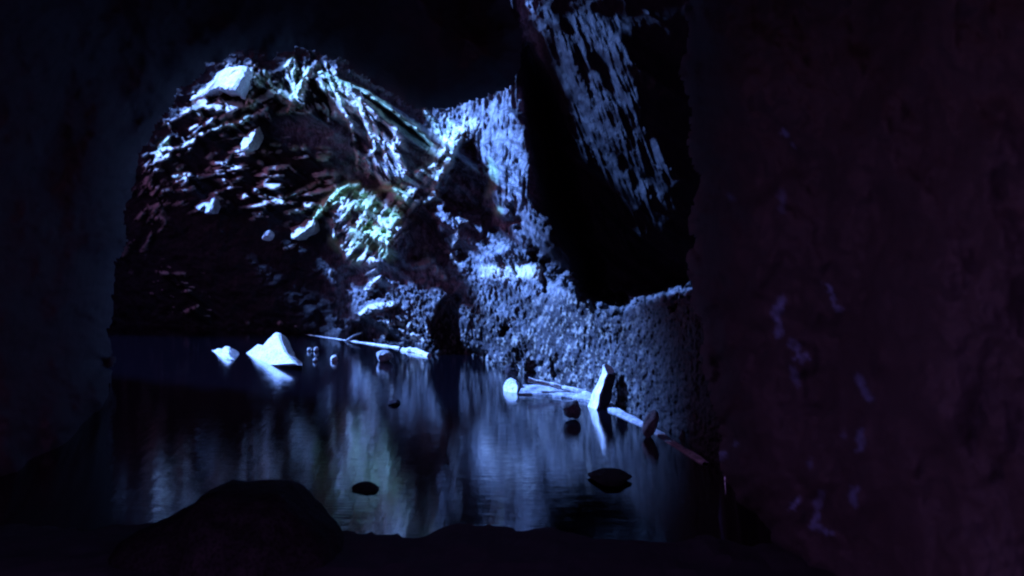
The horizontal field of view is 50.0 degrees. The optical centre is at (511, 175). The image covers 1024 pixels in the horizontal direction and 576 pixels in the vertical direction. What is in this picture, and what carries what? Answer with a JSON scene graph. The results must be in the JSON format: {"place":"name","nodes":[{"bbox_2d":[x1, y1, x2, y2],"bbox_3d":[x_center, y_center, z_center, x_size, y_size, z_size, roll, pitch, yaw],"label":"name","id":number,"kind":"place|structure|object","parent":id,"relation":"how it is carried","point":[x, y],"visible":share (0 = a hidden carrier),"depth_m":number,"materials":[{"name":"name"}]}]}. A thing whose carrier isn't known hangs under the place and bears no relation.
{"place":"outdoors","nodes":[
{"label":"outdoors","id":0,"kind":"place"},
{"bbox_2d":[0,323,772,546],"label":"water","id":1,"kind":"structure","parent":0,"point":[183,417],"depth_m":8.00,"materials":[{"name":"blue liquid"}]},
{"bbox_2d":[210,347,239,359],"bbox_3d":[-3.193,2.034,12.383,0.380,0.230,1.002,0,0,-33],"label":"white rock","id":2,"kind":"object","parent":1,"relation":"in","point":[230,353],"visible":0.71,"depth_m":12.19,"materials":[{"name":"stone"}]},
{"bbox_2d":[246,332,301,366],"bbox_3d":[-2.520,1.940,11.989,0.498,0.393,1.704,0,0,-34],"label":"white rock","id":3,"kind":"object","parent":1,"relation":"in","point":[275,349],"visible":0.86,"depth_m":11.89,"materials":[{"name":"stone"}]},
{"bbox_2d":[330,355,337,360],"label":"stone","id":4,"kind":"object","parent":1,"relation":"on","point":[334,358],"visible":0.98,"depth_m":11.85,"materials":[{"name":"white stone"}]},
{"bbox_2d":[306,332,400,347],"bbox_3d":[-1.969,1.974,13.335,1.777,0.160,0.140,0,0,39],"label":"branch","id":5,"kind":"object","parent":1,"relation":"on","point":[349,338],"visible":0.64,"depth_m":13.18,"materials":[{"name":"brown wood"}]},
{"bbox_2d":[352,481,378,492],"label":"flat rock","id":6,"kind":"object","parent":1,"relation":"on","point":[365,487],"visible":1,"depth_m":6.97,"materials":[{"name":"black stone"}]},
{"bbox_2d":[377,350,393,362],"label":"dark stone","id":7,"kind":"object","parent":1,"relation":"on","point":[383,355],"visible":0.99,"depth_m":11.76,"materials":[{"name":"grey stone"}]},
{"bbox_2d":[388,399,399,404],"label":"flat rock","id":8,"kind":"object","parent":1,"relation":"on","point":[394,402],"visible":1,"depth_m":9.59,"materials":[{"name":"black stone"}]},
{"bbox_2d":[400,347,430,355],"bbox_3d":[-1.075,1.994,12.409,0.109,0.090,0.528,0,0,-41],"label":"log","id":9,"kind":"object","parent":1,"relation":"on","point":[416,351],"visible":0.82,"depth_m":12.38,"materials":[{"name":"brown wood"}]},
{"bbox_2d":[504,377,520,393],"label":"pale stone","id":10,"kind":"object","parent":1,"relation":"on","point":[511,385],"visible":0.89,"depth_m":10.20,"materials":[{"name":"white stone"}]},
{"bbox_2d":[505,364,518,377],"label":"dark stone","id":11,"kind":"object","parent":10,"relation":"on","point":[512,370],"visible":0.97,"depth_m":10.45,"materials":[{"name":"grey stone"}]},
{"bbox_2d":[561,400,581,418],"bbox_3d":[0.486,1.918,9.018,0.174,0.156,0.160,0,0,0],"label":"dark stone","id":12,"kind":"object","parent":1,"relation":"on","point":[571,409],"visible":1,"depth_m":8.96,"materials":[{"name":"grey stone"}]},
{"bbox_2d":[588,365,616,408],"bbox_3d":[0.764,1.881,9.505,0.240,0.482,0.204,0,0,-25],"label":"rock","id":13,"kind":"object","parent":1,"relation":"on","point":[602,393],"visible":0.68,"depth_m":9.45,"materials":[{"name":"white stone"}]},
{"bbox_2d":[588,468,631,486],"bbox_3d":[0.653,1.978,7.226,0.270,0.025,0.429,0,0,-17],"label":"flat rock","id":14,"kind":"object","parent":1,"relation":"on","point":[610,477],"visible":1,"depth_m":7.19,"materials":[{"name":"black stone"}]},
{"bbox_2d":[518,384,707,463],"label":"fallen log","id":15,"kind":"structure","parent":1,"relation":"on","point":[528,389],"depth_m":9.72,"materials":[{"name":"grey wood"}]},
{"bbox_2d":[527,378,589,393],"bbox_3d":[0.432,1.921,9.997,0.595,0.144,0.095,0,0,18],"label":"branch","id":16,"kind":"object","parent":15,"relation":"on","point":[554,386],"visible":0.98,"depth_m":10.01,"materials":[{"name":"brown wood"}]},
{"bbox_2d":[642,409,658,437],"bbox_3d":[1.062,1.898,8.418,0.132,0.220,0.150,0,0,0],"label":"dark stone","id":17,"kind":"object","parent":1,"relation":"on","point":[650,424],"visible":1,"depth_m":8.38,"materials":[{"name":"stone"}]},
{"bbox_2d":[111,0,722,463],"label":"cave wall","id":18,"kind":"structure","parent":0,"point":[533,218],"depth_m":12.36,"materials":[{"name":"stone"}]},
{"bbox_2d":[193,188,220,214],"bbox_3d":[-3.947,0.314,14.558,0.407,0.384,1.126,0,0,-28],"label":"split stone","id":19,"kind":"object","parent":18,"relation":"attached to","point":[210,205],"visible":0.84,"depth_m":14.40,"materials":[{"name":"grey stone"}]},
{"bbox_2d":[190,67,254,99],"bbox_3d":[-3.787,-1.236,14.503,0.686,0.552,2.534,0,0,-31],"label":"limestone block","id":20,"kind":"object","parent":18,"relation":"attached to","point":[238,82],"depth_m":13.91,"materials":[{"name":"white stone"}]},
{"bbox_2d":[241,125,263,150],"bbox_3d":[-3.346,-0.522,14.142,0.261,0.419,0.890,0,0,0],"label":"rock slab","id":21,"kind":"object","parent":18,"relation":"attached to","point":[253,139],"visible":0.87,"depth_m":13.99,"materials":[{"name":"stone"}]},
{"bbox_2d":[262,230,273,239],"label":"round stone","id":22,"kind":"object","parent":18,"relation":"attached to","point":[268,235],"visible":1,"depth_m":14.01,"materials":[{"name":"white stone"}]},
{"bbox_2d":[291,219,319,239],"bbox_3d":[-2.618,0.683,13.947,0.369,0.288,0.779,0,0,-10],"label":"oblong boulder","id":23,"kind":"object","parent":18,"relation":"on","point":[306,229],"visible":0.98,"depth_m":13.76,"materials":[{"name":"stone"}]},
{"bbox_2d":[0,523,835,575],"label":"ground","id":24,"kind":"structure","parent":0,"point":[461,549],"depth_m":5.63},
{"bbox_2d":[109,479,345,575],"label":"foreground boulder","id":25,"kind":"object","parent":24,"relation":"on","point":[248,527],"visible":0.89,"depth_m":5.40,"materials":[{"name":"black stone"}]},
{"bbox_2d":[0,0,1023,575],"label":"cave vault","id":26,"kind":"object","parent":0,"point":[854,258],"visible":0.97,"depth_m":5.03,"materials":[{"name":"black stone"}]}
]}

